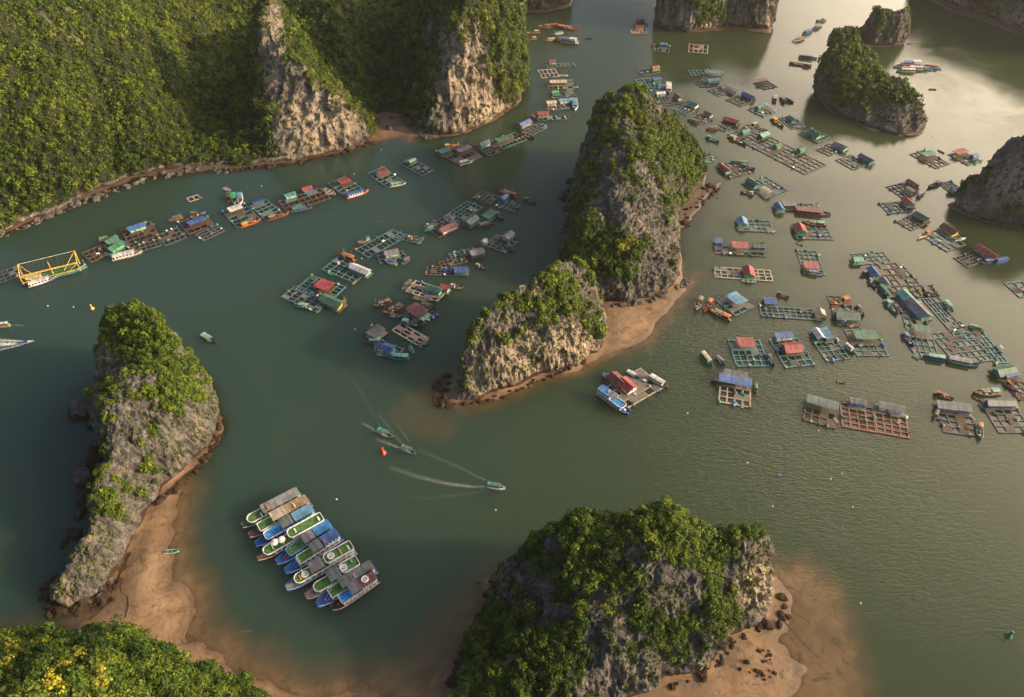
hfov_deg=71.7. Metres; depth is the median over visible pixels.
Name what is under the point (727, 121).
fish farm raft
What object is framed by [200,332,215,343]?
canopy boat
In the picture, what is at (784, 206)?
fish farm raft
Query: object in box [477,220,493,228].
canopy boat
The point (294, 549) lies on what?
tour boat
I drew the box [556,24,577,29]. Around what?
trawler
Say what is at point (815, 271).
canopy boat
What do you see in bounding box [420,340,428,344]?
canopy boat
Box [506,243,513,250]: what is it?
canopy boat
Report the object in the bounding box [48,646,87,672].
broadleaf tree
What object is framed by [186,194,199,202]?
fish farm raft
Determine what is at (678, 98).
fish farm raft
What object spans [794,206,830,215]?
cabin boat
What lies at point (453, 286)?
fishing boat
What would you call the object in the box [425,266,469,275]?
fish farm raft
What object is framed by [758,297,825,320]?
fish farm raft
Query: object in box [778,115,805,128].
fish farm raft
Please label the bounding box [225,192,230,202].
canopy boat
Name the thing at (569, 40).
ferry
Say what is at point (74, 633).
broadleaf tree
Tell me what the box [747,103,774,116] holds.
fish farm raft
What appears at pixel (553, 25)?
trawler
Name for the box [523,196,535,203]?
fishing boat
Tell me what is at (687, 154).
shrub cover
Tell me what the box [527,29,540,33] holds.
fishing boat
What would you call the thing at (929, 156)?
fish farm raft
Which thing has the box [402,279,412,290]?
canopy boat
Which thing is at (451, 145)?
fishing boat
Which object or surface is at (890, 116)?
rock tufts
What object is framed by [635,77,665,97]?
fish farm raft
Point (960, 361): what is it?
cabin boat
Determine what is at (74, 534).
boulder
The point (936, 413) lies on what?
canopy boat
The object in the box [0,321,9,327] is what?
cabin boat
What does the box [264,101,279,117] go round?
broadleaf tree
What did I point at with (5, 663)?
broadleaf tree
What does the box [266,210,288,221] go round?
fishing boat
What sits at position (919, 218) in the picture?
fish farm raft
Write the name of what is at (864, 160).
fish farm raft
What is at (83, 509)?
boulder
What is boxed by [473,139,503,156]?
fish farm raft
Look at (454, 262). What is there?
fish farm raft
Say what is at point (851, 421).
fish farm raft
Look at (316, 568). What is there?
tour boat
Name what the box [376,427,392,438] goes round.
canopy boat
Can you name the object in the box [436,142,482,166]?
fish farm raft
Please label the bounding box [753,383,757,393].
canopy boat
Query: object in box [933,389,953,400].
trawler
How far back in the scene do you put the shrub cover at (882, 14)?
606.18 m
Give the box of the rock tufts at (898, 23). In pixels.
[860,9,910,41]
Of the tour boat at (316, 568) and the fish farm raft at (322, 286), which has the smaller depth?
the tour boat at (316, 568)
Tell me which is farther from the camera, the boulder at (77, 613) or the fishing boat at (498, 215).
the fishing boat at (498, 215)
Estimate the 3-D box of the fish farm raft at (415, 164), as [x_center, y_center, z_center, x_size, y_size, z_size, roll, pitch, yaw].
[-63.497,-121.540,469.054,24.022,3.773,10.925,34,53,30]
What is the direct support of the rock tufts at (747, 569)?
on the karst island at (754, 617)
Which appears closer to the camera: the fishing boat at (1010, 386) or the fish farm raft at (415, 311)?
the fishing boat at (1010, 386)
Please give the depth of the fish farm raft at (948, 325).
361.27 m
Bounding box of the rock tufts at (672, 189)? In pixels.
[561,85,704,293]
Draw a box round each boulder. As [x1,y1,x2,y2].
[39,585,46,592]
[41,590,48,598]
[42,214,53,219]
[43,602,52,608]
[44,609,52,619]
[47,574,58,584]
[53,605,68,615]
[60,538,67,546]
[65,528,82,540]
[66,400,89,419]
[66,410,80,421]
[70,604,77,612]
[71,466,94,489]
[73,201,81,206]
[74,509,83,520]
[74,610,80,615]
[76,489,84,496]
[76,596,88,606]
[76,606,85,610]
[79,496,86,505]
[79,504,87,513]
[82,452,96,466]
[83,489,89,495]
[87,436,99,454]
[92,195,99,201]
[92,462,102,470]
[95,450,104,462]
[95,591,110,601]
[97,599,105,606]
[98,585,106,592]
[112,583,118,591]
[117,578,124,584]
[155,497,163,505]
[173,485,178,492]
[200,458,207,463]
[205,453,211,458]
[407,119,413,126]
[414,124,420,129]
[418,129,425,134]
[439,402,444,409]
[442,372,451,377]
[448,674,457,688]
[452,666,458,678]
[482,589,489,596]
[697,672,703,679]
[701,674,707,682]
[762,621,773,629]
[776,593,784,597]
[777,610,785,618]
[777,619,782,628]
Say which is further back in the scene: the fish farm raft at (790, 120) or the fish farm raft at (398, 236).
the fish farm raft at (790, 120)
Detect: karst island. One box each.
[49,306,219,608]
[453,511,774,696]
[456,260,606,400]
[525,0,569,9]
[563,86,705,301]
[655,0,777,31]
[813,34,927,134]
[859,9,910,45]
[954,135,1023,227]
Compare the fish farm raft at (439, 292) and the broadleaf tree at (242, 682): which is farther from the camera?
the fish farm raft at (439, 292)
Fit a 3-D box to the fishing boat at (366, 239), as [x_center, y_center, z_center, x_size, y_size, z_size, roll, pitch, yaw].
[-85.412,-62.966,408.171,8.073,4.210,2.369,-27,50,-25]
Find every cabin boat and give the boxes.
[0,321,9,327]
[27,275,56,288]
[112,249,142,260]
[346,188,368,198]
[388,352,409,360]
[487,481,504,489]
[551,31,563,35]
[572,97,577,109]
[648,373,668,388]
[665,82,671,93]
[700,350,711,366]
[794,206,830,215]
[798,54,816,59]
[802,28,812,34]
[843,342,854,354]
[877,284,889,296]
[896,68,915,72]
[908,65,924,69]
[922,353,945,361]
[924,63,942,68]
[946,354,979,366]
[993,256,1009,263]
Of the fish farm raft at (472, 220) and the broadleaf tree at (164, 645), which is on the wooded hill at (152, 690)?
the broadleaf tree at (164, 645)
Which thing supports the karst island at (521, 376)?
on the ground
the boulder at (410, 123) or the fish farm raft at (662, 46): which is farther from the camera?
the fish farm raft at (662, 46)
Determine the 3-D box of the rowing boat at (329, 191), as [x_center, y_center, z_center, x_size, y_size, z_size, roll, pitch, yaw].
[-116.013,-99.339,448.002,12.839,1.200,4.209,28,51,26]
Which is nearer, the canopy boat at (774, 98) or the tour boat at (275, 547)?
the tour boat at (275, 547)
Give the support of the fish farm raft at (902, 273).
on the water
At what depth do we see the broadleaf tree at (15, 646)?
211.91 m
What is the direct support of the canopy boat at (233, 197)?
on the water
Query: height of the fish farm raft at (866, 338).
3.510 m
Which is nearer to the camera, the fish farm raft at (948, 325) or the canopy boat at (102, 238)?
the fish farm raft at (948, 325)
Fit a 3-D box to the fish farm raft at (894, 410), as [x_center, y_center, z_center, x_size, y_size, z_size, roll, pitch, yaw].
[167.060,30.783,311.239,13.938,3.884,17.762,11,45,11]
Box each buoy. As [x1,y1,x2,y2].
[380,447,385,455]
[1004,631,1013,639]
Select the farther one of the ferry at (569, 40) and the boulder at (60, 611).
the ferry at (569, 40)
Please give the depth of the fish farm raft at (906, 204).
434.39 m
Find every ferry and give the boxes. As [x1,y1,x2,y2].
[553,36,578,44]
[893,60,922,67]
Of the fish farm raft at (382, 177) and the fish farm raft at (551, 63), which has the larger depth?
the fish farm raft at (551, 63)
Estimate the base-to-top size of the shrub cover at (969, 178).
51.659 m
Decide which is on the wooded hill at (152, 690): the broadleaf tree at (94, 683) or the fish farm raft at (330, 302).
the broadleaf tree at (94, 683)
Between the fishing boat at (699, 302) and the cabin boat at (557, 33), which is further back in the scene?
the cabin boat at (557, 33)
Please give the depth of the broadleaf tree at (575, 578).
217.92 m
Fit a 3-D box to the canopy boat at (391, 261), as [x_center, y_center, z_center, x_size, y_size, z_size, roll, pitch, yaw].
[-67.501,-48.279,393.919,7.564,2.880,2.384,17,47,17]
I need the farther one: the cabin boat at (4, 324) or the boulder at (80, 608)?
the cabin boat at (4, 324)
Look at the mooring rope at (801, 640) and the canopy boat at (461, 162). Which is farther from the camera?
the canopy boat at (461, 162)
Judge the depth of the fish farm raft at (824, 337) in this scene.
347.41 m
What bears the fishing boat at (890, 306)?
on the water
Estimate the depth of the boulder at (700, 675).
232.40 m
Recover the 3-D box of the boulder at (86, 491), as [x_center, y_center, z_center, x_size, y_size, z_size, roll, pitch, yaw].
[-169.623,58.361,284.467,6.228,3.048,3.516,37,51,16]
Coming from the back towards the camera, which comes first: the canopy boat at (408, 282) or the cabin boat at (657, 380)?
the canopy boat at (408, 282)
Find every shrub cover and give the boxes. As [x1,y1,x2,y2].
[0,0,531,230]
[0,620,275,696]
[82,298,215,520]
[448,495,771,696]
[458,254,606,389]
[558,81,707,279]
[654,0,778,25]
[813,24,924,110]
[857,5,912,38]
[957,163,1023,216]
[970,0,1021,13]
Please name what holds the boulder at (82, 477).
on the ground
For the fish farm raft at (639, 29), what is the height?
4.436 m
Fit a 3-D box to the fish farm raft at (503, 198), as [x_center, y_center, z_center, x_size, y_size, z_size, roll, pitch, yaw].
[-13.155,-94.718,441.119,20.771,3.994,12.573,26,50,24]
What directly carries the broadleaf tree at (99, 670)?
on the wooded hill at (152, 690)
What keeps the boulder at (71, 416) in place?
in the water
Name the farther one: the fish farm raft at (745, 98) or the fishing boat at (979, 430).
the fish farm raft at (745, 98)
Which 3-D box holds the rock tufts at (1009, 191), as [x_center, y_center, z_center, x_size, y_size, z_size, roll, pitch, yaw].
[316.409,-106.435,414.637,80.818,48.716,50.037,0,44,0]
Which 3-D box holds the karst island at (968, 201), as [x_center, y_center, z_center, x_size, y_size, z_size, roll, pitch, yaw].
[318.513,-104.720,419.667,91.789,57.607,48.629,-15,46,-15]
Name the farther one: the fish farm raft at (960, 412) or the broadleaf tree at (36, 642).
the fish farm raft at (960, 412)
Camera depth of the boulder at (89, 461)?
294.15 m
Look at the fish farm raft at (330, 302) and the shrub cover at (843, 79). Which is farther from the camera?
the shrub cover at (843, 79)
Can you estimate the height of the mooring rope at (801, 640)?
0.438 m
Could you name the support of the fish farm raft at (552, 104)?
on the water
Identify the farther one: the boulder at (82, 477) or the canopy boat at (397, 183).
the canopy boat at (397, 183)
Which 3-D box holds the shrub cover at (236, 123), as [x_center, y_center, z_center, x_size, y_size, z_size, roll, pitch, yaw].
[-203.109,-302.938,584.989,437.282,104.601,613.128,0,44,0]
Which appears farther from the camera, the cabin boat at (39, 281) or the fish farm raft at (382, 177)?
the fish farm raft at (382, 177)
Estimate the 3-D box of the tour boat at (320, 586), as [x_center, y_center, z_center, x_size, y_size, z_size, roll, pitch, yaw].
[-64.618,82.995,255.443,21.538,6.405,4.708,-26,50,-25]
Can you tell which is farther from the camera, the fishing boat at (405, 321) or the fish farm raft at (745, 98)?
the fish farm raft at (745, 98)
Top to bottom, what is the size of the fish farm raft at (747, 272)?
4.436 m
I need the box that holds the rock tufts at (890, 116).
[812,34,927,128]
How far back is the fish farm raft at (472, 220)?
426.42 m
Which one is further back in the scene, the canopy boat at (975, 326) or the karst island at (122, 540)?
the canopy boat at (975, 326)
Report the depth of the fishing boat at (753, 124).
510.07 m
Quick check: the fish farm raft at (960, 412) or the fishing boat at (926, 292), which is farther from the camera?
the fishing boat at (926, 292)
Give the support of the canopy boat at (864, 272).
on the water
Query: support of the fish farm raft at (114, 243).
on the water
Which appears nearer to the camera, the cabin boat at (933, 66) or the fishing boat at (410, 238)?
the fishing boat at (410, 238)
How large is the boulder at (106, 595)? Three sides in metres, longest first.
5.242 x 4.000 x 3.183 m
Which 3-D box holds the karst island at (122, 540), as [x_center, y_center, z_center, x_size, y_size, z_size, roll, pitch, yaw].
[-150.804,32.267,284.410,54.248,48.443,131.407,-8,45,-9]
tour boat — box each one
[241,487,301,529]
[248,494,312,538]
[255,504,315,547]
[256,512,323,561]
[275,519,333,565]
[284,528,343,574]
[285,540,356,591]
[305,555,359,600]
[315,560,377,607]
[330,570,379,611]
[596,385,630,415]
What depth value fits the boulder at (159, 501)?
280.72 m
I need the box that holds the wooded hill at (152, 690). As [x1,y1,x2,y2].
[19,634,270,696]
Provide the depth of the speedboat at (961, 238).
410.26 m
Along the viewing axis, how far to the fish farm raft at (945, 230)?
410.95 m
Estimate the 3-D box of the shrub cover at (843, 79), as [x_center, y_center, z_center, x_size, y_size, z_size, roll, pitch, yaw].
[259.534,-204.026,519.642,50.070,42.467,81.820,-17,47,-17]
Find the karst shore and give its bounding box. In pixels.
[944,0,1023,28]
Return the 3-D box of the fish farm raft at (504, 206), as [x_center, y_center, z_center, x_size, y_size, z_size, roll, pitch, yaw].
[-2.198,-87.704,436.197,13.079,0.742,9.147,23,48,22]
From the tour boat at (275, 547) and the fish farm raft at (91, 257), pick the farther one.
the fish farm raft at (91, 257)
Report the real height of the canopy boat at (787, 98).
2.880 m
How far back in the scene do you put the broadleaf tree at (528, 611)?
223.55 m
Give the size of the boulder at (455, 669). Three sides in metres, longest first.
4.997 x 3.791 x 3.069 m
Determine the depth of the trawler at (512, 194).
443.71 m
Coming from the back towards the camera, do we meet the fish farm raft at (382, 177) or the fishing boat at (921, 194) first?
the fish farm raft at (382, 177)
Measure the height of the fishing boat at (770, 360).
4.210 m
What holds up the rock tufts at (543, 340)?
on the karst island at (521, 376)
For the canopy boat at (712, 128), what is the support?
on the water
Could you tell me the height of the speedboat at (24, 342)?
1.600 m
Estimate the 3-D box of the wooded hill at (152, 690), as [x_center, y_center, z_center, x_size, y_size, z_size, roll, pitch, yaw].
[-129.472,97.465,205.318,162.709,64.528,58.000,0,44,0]
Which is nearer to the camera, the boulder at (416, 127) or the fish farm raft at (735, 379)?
the fish farm raft at (735, 379)
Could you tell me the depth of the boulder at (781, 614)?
247.80 m
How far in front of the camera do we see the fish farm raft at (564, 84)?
559.67 m
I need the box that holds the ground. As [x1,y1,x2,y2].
[11,0,1023,696]
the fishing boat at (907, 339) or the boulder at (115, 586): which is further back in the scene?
the fishing boat at (907, 339)
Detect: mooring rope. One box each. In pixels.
[177,630,251,644]
[785,622,817,656]
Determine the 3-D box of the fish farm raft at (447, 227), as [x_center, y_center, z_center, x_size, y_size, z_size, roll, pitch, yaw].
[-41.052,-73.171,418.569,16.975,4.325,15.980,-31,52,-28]
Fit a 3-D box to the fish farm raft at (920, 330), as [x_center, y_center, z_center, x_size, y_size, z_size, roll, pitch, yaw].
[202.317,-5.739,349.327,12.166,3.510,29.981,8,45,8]
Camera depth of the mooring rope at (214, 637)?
242.75 m
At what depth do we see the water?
325.05 m
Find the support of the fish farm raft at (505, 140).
on the water
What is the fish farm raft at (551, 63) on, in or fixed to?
on the water
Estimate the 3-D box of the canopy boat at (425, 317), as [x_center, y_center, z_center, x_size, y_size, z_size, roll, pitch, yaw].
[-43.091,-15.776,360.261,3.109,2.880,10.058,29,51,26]
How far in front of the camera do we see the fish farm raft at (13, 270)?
387.34 m
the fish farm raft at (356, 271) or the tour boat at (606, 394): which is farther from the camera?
the fish farm raft at (356, 271)
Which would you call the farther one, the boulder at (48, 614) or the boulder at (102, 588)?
the boulder at (102, 588)
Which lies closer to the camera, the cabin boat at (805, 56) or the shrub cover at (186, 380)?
the shrub cover at (186, 380)
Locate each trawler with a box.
[338,250,356,261]
[372,298,392,307]
[382,302,403,314]
[498,186,518,198]
[538,21,557,27]
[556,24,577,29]
[707,304,732,321]
[802,215,826,226]
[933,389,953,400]
[972,385,1002,395]
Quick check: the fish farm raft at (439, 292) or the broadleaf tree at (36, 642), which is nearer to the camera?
the broadleaf tree at (36, 642)
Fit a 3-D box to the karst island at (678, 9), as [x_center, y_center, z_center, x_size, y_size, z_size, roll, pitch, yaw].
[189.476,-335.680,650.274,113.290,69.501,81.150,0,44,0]
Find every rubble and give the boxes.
[0,168,689,307]
[43,149,791,689]
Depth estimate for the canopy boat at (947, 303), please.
366.72 m
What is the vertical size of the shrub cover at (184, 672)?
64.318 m
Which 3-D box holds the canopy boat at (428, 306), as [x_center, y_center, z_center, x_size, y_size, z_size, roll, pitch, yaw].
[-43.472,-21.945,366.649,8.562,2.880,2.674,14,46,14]
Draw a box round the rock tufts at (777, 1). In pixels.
[654,0,778,25]
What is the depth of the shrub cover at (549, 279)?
321.82 m
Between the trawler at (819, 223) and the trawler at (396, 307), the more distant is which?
the trawler at (819, 223)
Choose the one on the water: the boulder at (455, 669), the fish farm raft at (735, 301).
the fish farm raft at (735, 301)
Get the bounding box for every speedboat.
[17,340,33,344]
[953,236,965,240]
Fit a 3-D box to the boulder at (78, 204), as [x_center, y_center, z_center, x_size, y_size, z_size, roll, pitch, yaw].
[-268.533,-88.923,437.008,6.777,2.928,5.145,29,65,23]
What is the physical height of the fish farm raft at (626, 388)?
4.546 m
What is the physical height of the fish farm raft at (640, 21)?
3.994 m
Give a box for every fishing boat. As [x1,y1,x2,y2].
[190,211,201,215]
[239,218,260,228]
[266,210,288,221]
[342,295,346,307]
[357,236,370,243]
[389,313,401,317]
[400,318,421,327]
[407,235,420,240]
[443,142,458,146]
[450,283,463,289]
[475,262,485,269]
[496,211,503,220]
[510,200,518,209]
[520,132,533,139]
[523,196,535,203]
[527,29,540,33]
[695,295,703,311]
[703,297,713,312]
[705,135,718,142]
[727,133,746,145]
[740,163,754,170]
[740,189,754,195]
[742,121,759,128]
[765,353,774,367]
[770,117,783,127]
[776,291,789,298]
[789,61,811,67]
[830,295,851,304]
[854,304,864,317]
[867,277,876,288]
[883,299,898,314]
[901,332,913,346]
[916,191,925,197]
[918,229,930,238]
[923,289,939,296]
[927,179,941,188]
[976,422,983,440]
[1004,380,1016,392]
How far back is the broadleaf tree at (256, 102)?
474.94 m
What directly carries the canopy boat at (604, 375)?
on the water
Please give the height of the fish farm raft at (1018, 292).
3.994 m
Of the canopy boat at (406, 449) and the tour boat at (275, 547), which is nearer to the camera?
the tour boat at (275, 547)
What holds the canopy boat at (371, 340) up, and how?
on the water
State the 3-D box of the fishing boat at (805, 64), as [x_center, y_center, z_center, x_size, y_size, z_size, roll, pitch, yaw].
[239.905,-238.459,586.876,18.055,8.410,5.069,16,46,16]
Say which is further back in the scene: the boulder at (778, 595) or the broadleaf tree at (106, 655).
the boulder at (778, 595)
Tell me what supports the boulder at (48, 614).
in the water
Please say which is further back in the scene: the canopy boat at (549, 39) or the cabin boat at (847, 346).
the canopy boat at (549, 39)
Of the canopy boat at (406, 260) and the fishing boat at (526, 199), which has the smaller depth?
the canopy boat at (406, 260)
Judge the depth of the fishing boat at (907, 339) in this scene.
348.79 m
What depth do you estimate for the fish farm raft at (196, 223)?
420.45 m
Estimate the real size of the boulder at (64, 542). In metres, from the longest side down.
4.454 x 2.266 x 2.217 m
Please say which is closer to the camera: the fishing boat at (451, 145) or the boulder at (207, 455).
the boulder at (207, 455)
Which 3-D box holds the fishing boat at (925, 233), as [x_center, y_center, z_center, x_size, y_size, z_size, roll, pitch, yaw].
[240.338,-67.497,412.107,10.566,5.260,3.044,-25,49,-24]
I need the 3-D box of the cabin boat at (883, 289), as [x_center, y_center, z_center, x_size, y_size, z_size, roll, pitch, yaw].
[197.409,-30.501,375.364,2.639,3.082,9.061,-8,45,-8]
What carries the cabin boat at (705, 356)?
on the water
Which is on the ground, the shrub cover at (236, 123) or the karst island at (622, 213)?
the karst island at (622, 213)
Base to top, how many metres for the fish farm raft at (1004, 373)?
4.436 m
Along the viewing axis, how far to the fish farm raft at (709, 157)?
477.53 m
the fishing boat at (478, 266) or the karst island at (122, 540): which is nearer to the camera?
the karst island at (122, 540)
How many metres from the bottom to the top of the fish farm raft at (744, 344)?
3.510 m
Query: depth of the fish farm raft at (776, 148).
485.36 m
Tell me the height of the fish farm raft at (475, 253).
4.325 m
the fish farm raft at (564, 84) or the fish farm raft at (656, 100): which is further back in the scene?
the fish farm raft at (564, 84)
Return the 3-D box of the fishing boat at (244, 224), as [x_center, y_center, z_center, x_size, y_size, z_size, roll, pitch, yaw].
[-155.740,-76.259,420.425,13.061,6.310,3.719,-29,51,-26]
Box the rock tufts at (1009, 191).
[966,136,1023,214]
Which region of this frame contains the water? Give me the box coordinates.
[0,0,1023,696]
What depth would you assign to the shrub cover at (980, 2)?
667.16 m
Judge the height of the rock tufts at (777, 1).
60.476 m
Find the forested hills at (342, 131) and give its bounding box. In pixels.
[0,0,527,232]
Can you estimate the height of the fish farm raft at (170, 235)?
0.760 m
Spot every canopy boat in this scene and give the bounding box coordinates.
[99,235,110,241]
[168,214,182,221]
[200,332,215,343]
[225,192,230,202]
[230,192,236,204]
[236,192,242,203]
[244,217,255,222]
[291,204,312,212]
[294,302,309,308]
[364,337,380,343]
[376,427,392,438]
[386,258,396,265]
[389,181,405,187]
[400,444,415,454]
[401,256,410,265]
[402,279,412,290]
[409,345,413,353]
[419,312,433,323]
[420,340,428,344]
[421,301,435,309]
[425,225,432,231]
[458,159,472,165]
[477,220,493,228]
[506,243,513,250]
[544,37,554,41]
[601,373,609,378]
[625,369,638,378]
[687,118,698,124]
[706,125,717,130]
[710,379,722,385]
[714,355,724,366]
[731,159,748,165]
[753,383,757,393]
[772,94,776,102]
[779,97,786,103]
[785,96,793,102]
[792,36,804,40]
[807,269,822,275]
[812,24,820,29]
[860,269,867,276]
[933,409,939,419]
[942,299,953,311]
[967,323,981,330]
[980,258,993,264]
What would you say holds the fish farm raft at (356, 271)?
on the water
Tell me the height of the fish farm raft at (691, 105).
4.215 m
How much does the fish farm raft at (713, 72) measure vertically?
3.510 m
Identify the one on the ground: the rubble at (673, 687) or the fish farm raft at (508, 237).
the rubble at (673, 687)
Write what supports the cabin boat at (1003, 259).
on the water
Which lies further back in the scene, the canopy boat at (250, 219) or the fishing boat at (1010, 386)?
the canopy boat at (250, 219)
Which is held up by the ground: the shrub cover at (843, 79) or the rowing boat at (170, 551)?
the rowing boat at (170, 551)
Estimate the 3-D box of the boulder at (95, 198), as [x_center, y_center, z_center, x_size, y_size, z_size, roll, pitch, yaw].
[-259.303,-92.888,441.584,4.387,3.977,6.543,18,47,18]
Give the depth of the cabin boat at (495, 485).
285.47 m
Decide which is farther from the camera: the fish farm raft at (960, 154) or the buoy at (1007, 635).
the fish farm raft at (960, 154)
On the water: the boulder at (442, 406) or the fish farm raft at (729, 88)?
the fish farm raft at (729, 88)
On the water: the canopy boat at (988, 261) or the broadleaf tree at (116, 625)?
the canopy boat at (988, 261)
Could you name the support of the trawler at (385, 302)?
on the water
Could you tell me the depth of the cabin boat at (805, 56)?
598.38 m
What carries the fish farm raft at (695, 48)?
on the water
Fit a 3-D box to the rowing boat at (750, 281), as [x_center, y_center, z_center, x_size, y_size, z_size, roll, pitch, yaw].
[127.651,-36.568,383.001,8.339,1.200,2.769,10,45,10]
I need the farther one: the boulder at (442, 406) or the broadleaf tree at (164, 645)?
the boulder at (442, 406)
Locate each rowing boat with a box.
[163,549,179,553]
[320,187,335,194]
[412,295,435,301]
[740,278,755,282]
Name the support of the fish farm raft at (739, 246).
on the water
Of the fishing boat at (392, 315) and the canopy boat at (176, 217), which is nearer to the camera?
the fishing boat at (392, 315)
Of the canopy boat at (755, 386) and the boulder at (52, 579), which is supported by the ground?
the boulder at (52, 579)
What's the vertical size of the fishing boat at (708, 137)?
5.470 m
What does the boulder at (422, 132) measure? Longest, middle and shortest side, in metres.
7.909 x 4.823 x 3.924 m
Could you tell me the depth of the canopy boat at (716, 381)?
327.64 m
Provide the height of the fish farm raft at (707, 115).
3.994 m
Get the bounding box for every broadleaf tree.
[0,654,16,674]
[1,637,28,653]
[7,677,39,696]
[27,634,51,646]
[38,667,66,693]
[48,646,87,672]
[54,630,81,639]
[77,677,99,696]
[87,659,112,690]
[94,613,127,641]
[95,648,116,659]
[128,639,155,659]
[157,639,170,657]
[197,660,215,677]
[237,675,250,688]
[252,96,261,111]
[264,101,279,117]
[347,100,362,113]
[521,598,544,623]
[561,568,592,594]
[572,599,592,615]
[600,596,618,615]
[615,236,637,250]
[621,268,636,285]
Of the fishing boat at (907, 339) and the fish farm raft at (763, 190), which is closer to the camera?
the fishing boat at (907, 339)
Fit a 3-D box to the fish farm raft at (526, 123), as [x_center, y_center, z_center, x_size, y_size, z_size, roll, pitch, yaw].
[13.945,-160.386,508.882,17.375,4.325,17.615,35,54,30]
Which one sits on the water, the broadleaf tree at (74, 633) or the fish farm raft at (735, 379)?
the fish farm raft at (735, 379)
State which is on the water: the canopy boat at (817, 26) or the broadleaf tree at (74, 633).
the canopy boat at (817, 26)
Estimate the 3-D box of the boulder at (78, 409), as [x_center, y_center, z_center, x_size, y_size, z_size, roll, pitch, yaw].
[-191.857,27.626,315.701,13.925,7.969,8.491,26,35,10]
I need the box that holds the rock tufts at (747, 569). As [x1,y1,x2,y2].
[457,509,776,696]
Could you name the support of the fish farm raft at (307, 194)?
on the water
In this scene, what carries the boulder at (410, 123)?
on the ground
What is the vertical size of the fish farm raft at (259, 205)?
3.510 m
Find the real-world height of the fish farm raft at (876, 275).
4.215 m
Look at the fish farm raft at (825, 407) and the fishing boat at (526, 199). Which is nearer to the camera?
the fish farm raft at (825, 407)
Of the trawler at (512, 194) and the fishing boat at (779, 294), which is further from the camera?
the trawler at (512, 194)
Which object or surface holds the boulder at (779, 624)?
on the ground
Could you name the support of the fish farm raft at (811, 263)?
on the water
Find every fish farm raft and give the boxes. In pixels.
[0,265,23,283]
[81,244,107,262]
[101,234,130,255]
[121,221,158,244]
[128,236,162,251]
[158,227,186,246]
[178,213,214,234]
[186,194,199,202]
[195,225,224,241]
[222,203,258,228]
[249,199,281,220]
[278,185,330,211]
[280,286,346,312]
[295,275,345,297]
[321,256,373,282]
[327,177,363,196]
[356,229,405,258]
[365,323,429,345]
[366,168,403,188]
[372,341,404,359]
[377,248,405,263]
[387,231,422,244]
[398,158,434,176]
[402,302,435,325]
[405,280,451,302]
[423,216,460,237]
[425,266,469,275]
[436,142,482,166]
[438,256,466,267]
[442,201,497,228]
[448,247,485,259]
[472,190,509,204]
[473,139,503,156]
[479,230,516,253]
[492,132,526,148]
[496,201,520,212]
[516,118,547,135]
[536,111,570,120]
[537,69,559,78]
[545,97,572,110]
[546,59,573,67]
[547,79,578,89]
[550,88,575,98]
[604,367,663,407]
[630,24,647,33]
[633,19,647,25]
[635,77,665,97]
[637,65,660,75]
[653,97,671,105]
[654,42,669,52]
[667,92,686,104]
[671,100,699,115]
[688,44,707,53]
[688,69,723,76]
[688,110,714,124]
[694,77,719,87]
[704,151,718,163]
[707,84,735,96]
[712,238,766,256]
[713,265,772,281]
[715,162,749,177]
[716,291,754,316]
[716,368,751,408]
[718,116,739,131]
[726,92,755,106]
[727,128,825,174]
[727,337,769,366]
[734,216,772,232]
[742,176,787,198]
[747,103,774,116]
[753,78,777,89]
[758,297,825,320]
[769,331,814,367]
[771,200,819,213]
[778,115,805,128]
[790,222,833,239]
[796,250,824,275]
[798,129,830,143]
[802,394,839,428]
[809,327,849,361]
[816,141,848,155]
[826,295,860,326]
[835,153,874,169]
[839,397,876,432]
[844,329,889,356]
[849,251,891,264]
[866,262,923,297]
[873,401,909,438]
[879,196,915,213]
[886,178,919,197]
[887,288,932,321]
[894,266,920,286]
[896,211,930,230]
[902,317,938,359]
[909,150,949,168]
[921,285,939,296]
[922,297,974,338]
[924,222,965,251]
[932,329,994,365]
[933,400,977,437]
[941,182,958,194]
[948,148,981,165]
[953,243,999,267]
[967,327,1009,363]
[981,398,1023,433]
[988,364,1023,400]
[1003,280,1023,297]
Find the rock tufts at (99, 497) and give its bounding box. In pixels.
[50,302,217,596]
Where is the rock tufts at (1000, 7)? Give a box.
[961,0,1023,19]
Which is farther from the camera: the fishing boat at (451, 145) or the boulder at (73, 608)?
the fishing boat at (451, 145)
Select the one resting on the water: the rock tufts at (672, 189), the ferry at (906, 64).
the ferry at (906, 64)
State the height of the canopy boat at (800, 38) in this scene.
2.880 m
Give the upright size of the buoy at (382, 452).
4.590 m
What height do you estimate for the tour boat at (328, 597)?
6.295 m
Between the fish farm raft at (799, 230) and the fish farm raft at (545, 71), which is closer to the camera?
the fish farm raft at (799, 230)
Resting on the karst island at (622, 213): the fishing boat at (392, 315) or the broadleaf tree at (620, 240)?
the broadleaf tree at (620, 240)
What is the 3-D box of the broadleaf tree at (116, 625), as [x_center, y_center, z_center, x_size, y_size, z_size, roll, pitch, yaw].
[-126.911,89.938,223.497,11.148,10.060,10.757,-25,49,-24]
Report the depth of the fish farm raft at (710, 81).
562.20 m
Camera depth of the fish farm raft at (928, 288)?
377.98 m
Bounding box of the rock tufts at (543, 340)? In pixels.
[456,260,604,393]
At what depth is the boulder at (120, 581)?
256.84 m
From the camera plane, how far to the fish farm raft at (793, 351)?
341.46 m

